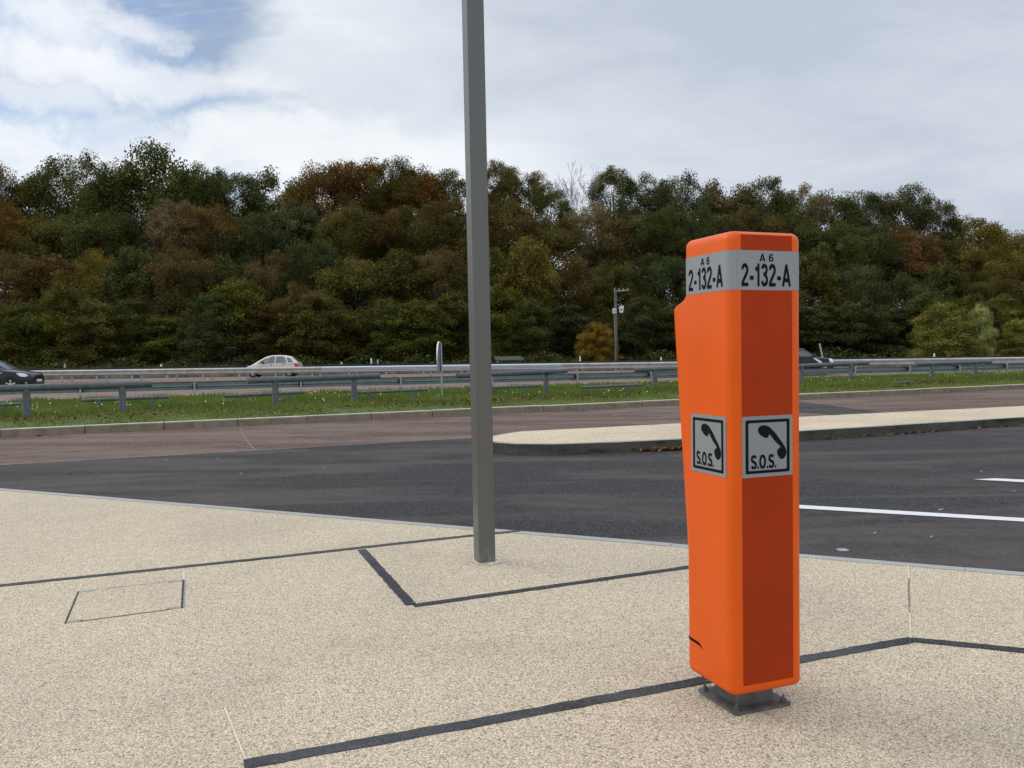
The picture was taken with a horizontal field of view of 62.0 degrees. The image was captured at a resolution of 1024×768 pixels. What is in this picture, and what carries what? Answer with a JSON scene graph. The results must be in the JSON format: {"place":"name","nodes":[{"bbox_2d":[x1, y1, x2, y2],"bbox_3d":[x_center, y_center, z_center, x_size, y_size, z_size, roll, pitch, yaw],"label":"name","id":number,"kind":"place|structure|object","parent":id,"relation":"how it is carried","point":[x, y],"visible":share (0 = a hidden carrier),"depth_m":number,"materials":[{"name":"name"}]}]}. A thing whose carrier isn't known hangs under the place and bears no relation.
{"place":"outdoors","nodes":[
{"label":"outdoors","id":0,"kind":"place"},
{"bbox_2d":[0,290,995,367],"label":"hillside","id":1,"kind":"structure","parent":0,"point":[391,363],"depth_m":87.72,"materials":[{"name":"plant"}]},
{"bbox_2d":[0,249,53,329],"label":"broadleaf tree","id":2,"kind":"object","parent":1,"relation":"on","point":[11,275],"visible":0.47,"depth_m":92.29,"materials":[{"name":"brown plant"}]},
{"bbox_2d":[2,253,84,349],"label":"broadleaf tree","id":3,"kind":"object","parent":1,"relation":"on","point":[55,262],"visible":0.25,"depth_m":93.86,"materials":[{"name":"green plant"}]},
{"bbox_2d":[0,209,90,312],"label":"broadleaf tree","id":4,"kind":"object","parent":1,"relation":"on","point":[21,229],"visible":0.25,"depth_m":100.62,"materials":[{"name":"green plant"}]},
{"bbox_2d":[16,280,103,367],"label":"hornbeam tree","id":5,"kind":"object","parent":1,"relation":"on","point":[55,312],"visible":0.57,"depth_m":85.04,"materials":[{"name":"green plant"}]},
{"bbox_2d":[6,148,119,246],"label":"broadleaf tree","id":6,"kind":"object","parent":1,"relation":"on","point":[48,175],"visible":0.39,"depth_m":110.84,"materials":[{"name":"green plant"}]},
{"bbox_2d":[19,207,145,293],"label":"broadleaf tree","id":7,"kind":"object","parent":1,"relation":"on","point":[89,227],"visible":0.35,"depth_m":100.93,"materials":[{"name":"green plant"}]},
{"bbox_2d":[48,247,133,324],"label":"broadleaf tree","id":8,"kind":"object","parent":1,"relation":"on","point":[81,266],"visible":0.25,"depth_m":93.48,"materials":[{"name":"green plant"}]},
{"bbox_2d":[52,298,132,367],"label":"hornbeam tree","id":9,"kind":"object","parent":1,"relation":"on","point":[99,332],"visible":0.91,"depth_m":84.25,"materials":[{"name":"green plant"}]},
{"bbox_2d":[69,160,160,247],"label":"broadleaf tree","id":10,"kind":"object","parent":1,"relation":"on","point":[85,204],"visible":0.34,"depth_m":109.27,"materials":[{"name":"green plant"}]},
{"bbox_2d":[95,295,171,364],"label":"hornbeam tree","id":11,"kind":"object","parent":1,"relation":"on","point":[126,312],"visible":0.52,"depth_m":86.35,"materials":[{"name":"green plant"}]},
{"bbox_2d":[92,245,179,355],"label":"broadleaf tree","id":12,"kind":"object","parent":1,"relation":"on","point":[124,286],"visible":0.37,"depth_m":92.25,"materials":[{"name":"green plant"}]},
{"bbox_2d":[89,214,188,323],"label":"broadleaf tree","id":13,"kind":"object","parent":1,"relation":"on","point":[129,224],"visible":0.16,"depth_m":102.25,"materials":[{"name":"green plant"}]},
{"bbox_2d":[79,136,234,293],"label":"broadleaf tree","id":14,"kind":"object","parent":1,"relation":"on","point":[159,161],"visible":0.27,"depth_m":109.55,"materials":[{"name":"green plant"}]},
{"bbox_2d":[120,313,198,365],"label":"hornbeam tree","id":15,"kind":"object","parent":1,"relation":"on","point":[167,338],"visible":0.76,"depth_m":85.06,"materials":[{"name":"green plant"}]},
{"bbox_2d":[129,245,219,334],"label":"broadleaf tree","id":16,"kind":"object","parent":1,"relation":"on","point":[172,299],"visible":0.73,"depth_m":91.38,"materials":[{"name":"green plant"}]},
{"bbox_2d":[140,197,217,289],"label":"broadleaf tree","id":17,"kind":"object","parent":1,"relation":"on","point":[161,220],"visible":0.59,"depth_m":100.32,"materials":[{"name":"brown plant"}]},
{"bbox_2d":[152,160,242,242],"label":"broadleaf tree","id":18,"kind":"object","parent":1,"relation":"on","point":[197,192],"visible":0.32,"depth_m":109.10,"materials":[{"name":"green plant"}]},
{"bbox_2d":[152,203,251,289],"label":"broadleaf tree","id":19,"kind":"object","parent":1,"relation":"on","point":[219,222],"visible":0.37,"depth_m":100.81,"materials":[{"name":"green plant"}]},
{"bbox_2d":[170,291,250,365],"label":"hornbeam tree","id":20,"kind":"object","parent":1,"relation":"on","point":[198,331],"visible":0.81,"depth_m":83.74,"materials":[{"name":"green plant"}]},
{"bbox_2d":[191,166,267,233],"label":"broadleaf tree","id":21,"kind":"object","parent":1,"relation":"on","point":[239,181],"visible":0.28,"depth_m":110.43,"materials":[{"name":"green plant"}]},
{"bbox_2d":[191,273,279,364],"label":"hornbeam tree","id":22,"kind":"object","parent":1,"relation":"on","point":[230,287],"visible":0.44,"depth_m":86.27,"materials":[{"name":"green plant"}]},
{"bbox_2d":[203,211,294,295],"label":"broadleaf tree","id":23,"kind":"object","parent":1,"relation":"on","point":[262,245],"visible":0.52,"depth_m":100.78,"materials":[{"name":"green plant"}]},
{"bbox_2d":[225,303,312,363],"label":"hornbeam tree","id":24,"kind":"object","parent":1,"relation":"on","point":[259,323],"visible":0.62,"depth_m":84.67,"materials":[{"name":"green plant"}]},
{"bbox_2d":[222,249,317,342],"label":"broadleaf tree","id":25,"kind":"object","parent":1,"relation":"on","point":[259,269],"visible":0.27,"depth_m":94.34,"materials":[{"name":"green plant"}]},
{"bbox_2d":[227,165,324,270],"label":"broadleaf tree","id":26,"kind":"object","parent":1,"relation":"on","point":[270,180],"visible":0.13,"depth_m":112.57,"materials":[{"name":"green plant"}]},
{"bbox_2d":[234,198,343,288],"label":"broadleaf tree","id":27,"kind":"object","parent":1,"relation":"on","point":[295,222],"visible":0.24,"depth_m":102.96,"materials":[{"name":"green plant"}]},
{"bbox_2d":[265,278,327,347],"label":"young tree","id":28,"kind":"object","parent":1,"relation":"on","point":[285,302],"visible":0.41,"depth_m":84.89,"materials":[{"name":"green plant"}]},
{"bbox_2d":[267,238,354,314],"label":"broadleaf tree","id":29,"kind":"object","parent":1,"relation":"on","point":[324,254],"visible":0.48,"depth_m":93.13,"materials":[{"name":"green plant"}]},
{"bbox_2d":[271,290,367,364],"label":"hornbeam tree","id":30,"kind":"object","parent":1,"relation":"on","point":[333,315],"visible":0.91,"depth_m":83.73,"materials":[{"name":"green plant"}]},
{"bbox_2d":[271,159,371,251],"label":"broadleaf tree","id":31,"kind":"object","parent":1,"relation":"on","point":[306,192],"visible":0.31,"depth_m":109.22,"materials":[{"name":"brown plant"}]},
{"bbox_2d":[311,200,388,319],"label":"broadleaf tree","id":32,"kind":"object","parent":1,"relation":"on","point":[330,230],"visible":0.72,"depth_m":99.76,"materials":[{"name":"green plant"}]},
{"bbox_2d":[309,255,404,349],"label":"broadleaf tree","id":33,"kind":"object","parent":1,"relation":"on","point":[357,272],"visible":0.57,"depth_m":91.41,"materials":[{"name":"green plant"}]},
{"bbox_2d":[318,157,402,303],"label":"broadleaf tree","id":34,"kind":"object","parent":1,"relation":"on","point":[363,170],"visible":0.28,"depth_m":110.61,"materials":[{"name":"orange plant"}]},
{"bbox_2d":[351,295,420,361],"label":"hornbeam tree","id":35,"kind":"object","parent":1,"relation":"on","point":[382,309],"visible":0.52,"depth_m":85.49,"materials":[{"name":"green plant"}]},
{"bbox_2d":[350,207,434,290],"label":"broadleaf tree","id":36,"kind":"object","parent":1,"relation":"on","point":[389,221],"visible":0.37,"depth_m":100.11,"materials":[{"name":"green plant"}]},
{"bbox_2d":[358,154,427,300],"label":"broadleaf tree","id":37,"kind":"object","parent":1,"relation":"on","point":[404,170],"visible":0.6,"depth_m":108.67,"materials":[{"name":"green plant"}]},
{"bbox_2d":[353,245,440,336],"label":"broadleaf tree","id":38,"kind":"object","parent":1,"relation":"on","point":[397,268],"visible":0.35,"depth_m":93.61,"materials":[{"name":"green plant"}]},
{"bbox_2d":[373,163,452,252],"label":"broadleaf tree","id":39,"kind":"object","parent":1,"relation":"on","point":[426,178],"visible":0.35,"depth_m":110.55,"materials":[{"name":"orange plant"}]},
{"bbox_2d":[367,297,462,363],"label":"hornbeam tree","id":40,"kind":"object","parent":1,"relation":"on","point":[421,320],"visible":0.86,"depth_m":83.57,"materials":[{"name":"green plant"}]},
{"bbox_2d":[378,201,466,289],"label":"broadleaf tree","id":41,"kind":"object","parent":1,"relation":"on","point":[419,223],"visible":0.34,"depth_m":101.92,"materials":[{"name":"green plant"}]},
{"bbox_2d":[399,244,467,323],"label":"broadleaf tree","id":42,"kind":"object","parent":1,"relation":"on","point":[448,261],"visible":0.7,"depth_m":93.83,"materials":[{"name":"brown plant"}]},
{"bbox_2d":[420,287,492,358],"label":"hornbeam tree","id":43,"kind":"object","parent":1,"relation":"on","point":[458,316],"visible":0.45,"depth_m":86.22,"materials":[{"name":"green plant"}]},
{"bbox_2d":[412,194,503,330],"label":"broadleaf tree","id":44,"kind":"object","parent":1,"relation":"on","point":[456,206],"visible":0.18,"depth_m":102.65,"materials":[{"name":"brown plant"}]},
{"bbox_2d":[444,195,558,285],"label":"broadleaf tree","id":45,"kind":"object","parent":1,"relation":"on","point":[509,217],"visible":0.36,"depth_m":100.11,"materials":[{"name":"green plant"}]},
{"bbox_2d":[463,281,543,361],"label":"hornbeam tree","id":46,"kind":"object","parent":1,"relation":"on","point":[504,302],"visible":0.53,"depth_m":85.06,"materials":[{"name":"green plant"}]},
{"bbox_2d":[0,204,1023,343],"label":"wood interior","id":47,"kind":"object","parent":1,"relation":"on","point":[555,265],"visible":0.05,"depth_m":103.09,"materials":[{"name":"green plant"}]},
{"bbox_2d":[3,345,1022,367],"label":"undergrowth","id":48,"kind":"object","parent":1,"relation":"on","point":[452,358],"visible":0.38,"depth_m":82.01,"materials":[{"name":"green plant"}]},
{"bbox_2d":[493,233,561,349],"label":"broadleaf tree","id":49,"kind":"object","parent":1,"relation":"on","point":[530,270],"visible":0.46,"depth_m":91.36,"materials":[{"name":"green plant"}]},
{"bbox_2d":[493,298,562,361],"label":"hornbeam tree","id":50,"kind":"object","parent":1,"relation":"on","point":[531,334],"visible":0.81,"depth_m":83.95,"materials":[{"name":"green plant"}]},
{"bbox_2d":[513,182,578,258],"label":"broadleaf tree","id":51,"kind":"object","parent":1,"relation":"on","point":[548,199],"visible":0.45,"depth_m":109.22,"materials":[{"name":"green plant"}]},
{"bbox_2d":[503,212,598,308],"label":"broadleaf tree","id":52,"kind":"object","parent":1,"relation":"on","point":[555,238],"visible":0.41,"depth_m":100.37,"materials":[{"name":"green plant"}]},
{"bbox_2d":[525,302,605,357],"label":"hornbeam tree","id":53,"kind":"object","parent":1,"relation":"on","point":[560,314],"visible":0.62,"depth_m":85.97,"materials":[{"name":"green plant"}]},
{"bbox_2d":[525,252,618,344],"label":"broadleaf tree","id":54,"kind":"object","parent":1,"relation":"on","point":[576,269],"visible":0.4,"depth_m":94.31,"materials":[{"name":"green plant"}]},
{"bbox_2d":[557,202,620,274],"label":"broadleaf tree","id":55,"kind":"object","parent":1,"relation":"on","point":[585,219],"visible":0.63,"depth_m":101.39,"materials":[{"name":"green plant"}]},
{"bbox_2d":[572,320,622,360],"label":"autumn bush","id":56,"kind":"object","parent":1,"relation":"on","point":[590,349],"visible":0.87,"depth_m":79.79,"materials":[{"name":"yellow plant"}]},
{"bbox_2d":[585,164,645,226],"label":"broadleaf tree","id":57,"kind":"object","parent":1,"relation":"on","point":[610,176],"visible":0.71,"depth_m":111.32,"materials":[{"name":"green plant"}]},
{"bbox_2d":[573,259,662,331],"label":"broadleaf tree","id":58,"kind":"object","parent":1,"relation":"on","point":[608,316],"visible":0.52,"depth_m":93.47,"materials":[{"name":"green plant"}]},
{"bbox_2d":[574,210,678,310],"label":"broadleaf tree","id":59,"kind":"object","parent":1,"relation":"on","point":[627,242],"visible":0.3,"depth_m":101.96,"materials":[{"name":"green plant"}]},
{"bbox_2d":[605,295,675,360],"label":"hornbeam tree","id":60,"kind":"object","parent":1,"relation":"on","point":[648,314],"visible":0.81,"depth_m":84.33,"materials":[{"name":"green plant"}]},
{"bbox_2d":[618,251,685,324],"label":"broadleaf tree","id":61,"kind":"object","parent":1,"relation":"on","point":[674,272],"visible":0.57,"depth_m":92.85,"materials":[{"name":"green plant"}]},
{"bbox_2d":[618,204,701,335],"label":"broadleaf tree","id":62,"kind":"object","parent":1,"relation":"on","point":[654,225],"visible":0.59,"depth_m":99.93,"materials":[{"name":"green plant"}]},
{"bbox_2d":[636,168,721,240],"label":"broadleaf tree","id":63,"kind":"object","parent":1,"relation":"on","point":[685,204],"visible":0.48,"depth_m":109.28,"materials":[{"name":"green plant"}]},
{"bbox_2d":[656,206,746,284],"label":"broadleaf tree","id":64,"kind":"object","parent":1,"relation":"on","point":[712,229],"visible":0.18,"depth_m":100.86,"materials":[{"name":"green plant"}]},
{"bbox_2d":[721,175,812,230],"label":"broadleaf tree","id":65,"kind":"object","parent":1,"relation":"on","point":[779,204],"visible":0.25,"depth_m":108.89,"materials":[{"name":"green plant"}]},
{"bbox_2d":[754,206,834,300],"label":"broadleaf tree","id":66,"kind":"object","parent":1,"relation":"on","point":[799,224],"visible":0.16,"depth_m":103.43,"materials":[{"name":"green plant"}]},
{"bbox_2d":[799,247,855,349],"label":"broadleaf tree","id":67,"kind":"object","parent":1,"relation":"on","point":[823,267],"visible":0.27,"depth_m":92.95,"materials":[{"name":"green plant"}]},
{"bbox_2d":[799,302,872,357],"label":"hornbeam tree","id":68,"kind":"object","parent":1,"relation":"on","point":[821,339],"visible":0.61,"depth_m":84.61,"materials":[{"name":"green plant"}]},
{"bbox_2d":[798,219,879,298],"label":"broadleaf tree","id":69,"kind":"object","parent":1,"relation":"on","point":[854,254],"visible":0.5,"depth_m":99.70,"materials":[{"name":"green plant"}]},
{"bbox_2d":[817,263,900,331],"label":"broadleaf tree","id":70,"kind":"object","parent":1,"relation":"on","point":[856,288],"visible":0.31,"depth_m":93.23,"materials":[{"name":"green plant"}]},
{"bbox_2d":[814,298,904,357],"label":"hornbeam tree","id":71,"kind":"object","parent":1,"relation":"on","point":[867,311],"visible":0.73,"depth_m":84.13,"materials":[{"name":"green plant"}]},
{"bbox_2d":[830,220,915,305],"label":"broadleaf tree","id":72,"kind":"object","parent":1,"relation":"on","point":[880,235],"visible":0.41,"depth_m":101.43,"materials":[{"name":"green plant"}]},
{"bbox_2d":[839,189,918,245],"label":"broadleaf tree","id":73,"kind":"object","parent":1,"relation":"on","point":[870,201],"visible":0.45,"depth_m":110.55,"materials":[{"name":"green plant"}]},
{"bbox_2d":[863,272,937,328],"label":"broadleaf tree","id":74,"kind":"object","parent":1,"relation":"on","point":[903,279],"visible":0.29,"depth_m":92.61,"materials":[{"name":"green plant"}]},
{"bbox_2d":[869,181,948,302],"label":"broadleaf tree","id":75,"kind":"object","parent":1,"relation":"on","point":[911,199],"visible":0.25,"depth_m":112.54,"materials":[{"name":"green plant"}]},
{"bbox_2d":[871,221,954,298],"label":"broadleaf tree","id":76,"kind":"object","parent":1,"relation":"on","point":[926,242],"visible":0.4,"depth_m":101.84,"materials":[{"name":"green plant"}]},
{"bbox_2d":[905,195,968,256],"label":"broadleaf tree","id":77,"kind":"object","parent":1,"relation":"on","point":[947,208],"visible":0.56,"depth_m":109.88,"materials":[{"name":"green plant"}]},
{"bbox_2d":[900,258,982,310],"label":"broadleaf tree","id":78,"kind":"object","parent":1,"relation":"on","point":[949,282],"visible":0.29,"depth_m":94.68,"materials":[{"name":"green plant"}]},
{"bbox_2d":[899,300,989,356],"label":"young tree","id":79,"kind":"object","parent":1,"relation":"on","point":[944,345],"visible":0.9,"depth_m":78.33,"materials":[{"name":"green plant"}]},
{"bbox_2d":[924,214,1015,278],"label":"broadleaf tree","id":80,"kind":"object","parent":1,"relation":"on","point":[992,235],"visible":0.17,"depth_m":109.63,"materials":[{"name":"green plant"}]},
{"bbox_2d":[948,244,1023,311],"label":"broadleaf tree","id":81,"kind":"object","parent":1,"relation":"on","point":[1009,265],"visible":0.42,"depth_m":100.80,"materials":[{"name":"green plant"}]},
{"bbox_2d":[0,366,1022,399],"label":"motorway","id":82,"kind":"structure","parent":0,"point":[134,393],"depth_m":41.94,"materials":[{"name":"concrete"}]},
{"bbox_2d":[18,356,1023,379],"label":"concrete barrier","id":83,"kind":"object","parent":82,"relation":"on","point":[179,375],"visible":0.23,"depth_m":65.25,"materials":[{"name":"concrete"}]},
{"bbox_2d":[29,357,1023,382],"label":"guard rail","id":84,"kind":"object","parent":82,"relation":"on","point":[541,366],"visible":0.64,"depth_m":53.61,"materials":[{"name":"metal"}]},
{"bbox_2d":[0,490,1023,767],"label":"pavement","id":85,"kind":"structure","parent":0,"point":[292,652],"depth_m":4.23,"materials":[{"name":"beige concrete"}]},
{"bbox_2d":[64,580,184,623],"bbox_3d":[-2.373,1.339,5.288,0.649,0.005,0.717,-2,2,-22],"label":"access cover","id":86,"kind":"object","parent":85,"relation":"on","point":[95,604],"visible":1,"depth_m":5.26,"materials":[{"name":"concrete"}]},
{"bbox_2d":[0,530,520,585],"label":"paving strip","id":87,"kind":"object","parent":85,"relation":"on","point":[114,573],"visible":0.96,"depth_m":6.25,"materials":[{"name":"asphalt"}]},
{"bbox_2d":[470,556,503,564],"bbox_3d":[-0.171,1.276,6.138,0.244,0.001,0.265,-2,2,-22],"label":"grout patch","id":88,"kind":"object","parent":85,"relation":"on","point":[498,560],"visible":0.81,"depth_m":6.12,"materials":[{"name":"concrete"}]},
{"bbox_2d":[462,0,495,562],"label":"square pole","id":89,"kind":"object","parent":88,"relation":"on","point":[478,266],"visible":1,"depth_m":6.03,"materials":[{"name":"metal"}]},
{"bbox_2d":[243,637,1023,767],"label":"paving strip","id":90,"kind":"object","parent":85,"relation":"on","point":[373,740],"visible":0.84,"depth_m":3.56,"materials":[{"name":"grey asphalt"}]},
{"bbox_2d":[674,231,799,715],"bbox_3d":[0.962,0.365,3.671,0.358,1.972,0.458,-2,2,-21],"label":"emergency telephone","id":91,"kind":"object","parent":85,"relation":"on","point":[736,315],"visible":1,"depth_m":3.47,"materials":[{"name":"orange"}]},
{"bbox_2d":[0,402,1023,571],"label":"road","id":92,"kind":"structure","parent":0,"point":[639,495],"depth_m":9.63,"materials":[{"name":"grey asphalt"}]},
{"bbox_2d":[0,488,1023,575],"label":"pavement edge","id":93,"kind":"object","parent":92,"relation":"on","point":[992,571],"visible":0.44,"depth_m":7.04,"materials":[{"name":"concrete"}]},
{"bbox_2d":[0,377,1023,451],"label":"fallen leaves","id":94,"kind":"object","parent":92,"relation":"on","point":[665,448],"visible":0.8,"depth_m":20.83,"materials":[{"name":"plant"}]},
{"bbox_2d":[493,406,1023,443],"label":"traffic island","id":95,"kind":"structure","parent":92,"relation":"on","point":[641,432],"depth_m":15.00,"materials":[{"name":"beige concrete"}]},
{"bbox_2d":[493,417,1023,454],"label":"island kerb","id":96,"kind":"structure","parent":92,"relation":"on","point":[547,449],"depth_m":14.00,"materials":[{"name":"concrete"}]},
{"bbox_2d":[0,389,1023,464],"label":"access road","id":97,"kind":"structure","parent":0,"point":[53,448],"depth_m":17.19,"materials":[{"name":"asphalt"}]},
{"bbox_2d":[0,369,1023,428],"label":"grass verge","id":98,"kind":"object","parent":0,"point":[9,425],"depth_m":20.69,"materials":[{"name":"plant"}]},
{"bbox_2d":[0,381,152,417],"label":"metal guardrail","id":99,"kind":"object","parent":98,"relation":"on","point":[25,389],"visible":0.94,"depth_m":20.28,"materials":[{"name":"metal"}]},
{"bbox_2d":[246,373,379,404],"bbox_3d":[-5.531,0.221,24.079,3.953,0.957,0.209,-2,3,-36],"label":"guard rail","id":100,"kind":"object","parent":98,"relation":"on","point":[275,381],"visible":0.93,"depth_m":23.88,"materials":[{"name":"metal"}]},
{"bbox_2d":[0,363,1023,397],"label":"guard rail","id":101,"kind":"object","parent":98,"relation":"on","point":[206,385],"visible":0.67,"depth_m":35.81,"materials":[{"name":"metal"}]},
{"bbox_2d":[0,0,1023,326],"label":"sky","id":102,"kind":"structure","parent":0,"point":[884,96],"materials":[{"name":"white"}]},
{"label":"ground","id":103,"kind":"structure","parent":0,"visible":0},
{"bbox_2d":[0,384,1023,437],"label":"kerb","id":104,"kind":"structure","parent":103,"relation":"on","point":[195,424],"depth_m":20.03,"materials":[{"name":"concrete"}]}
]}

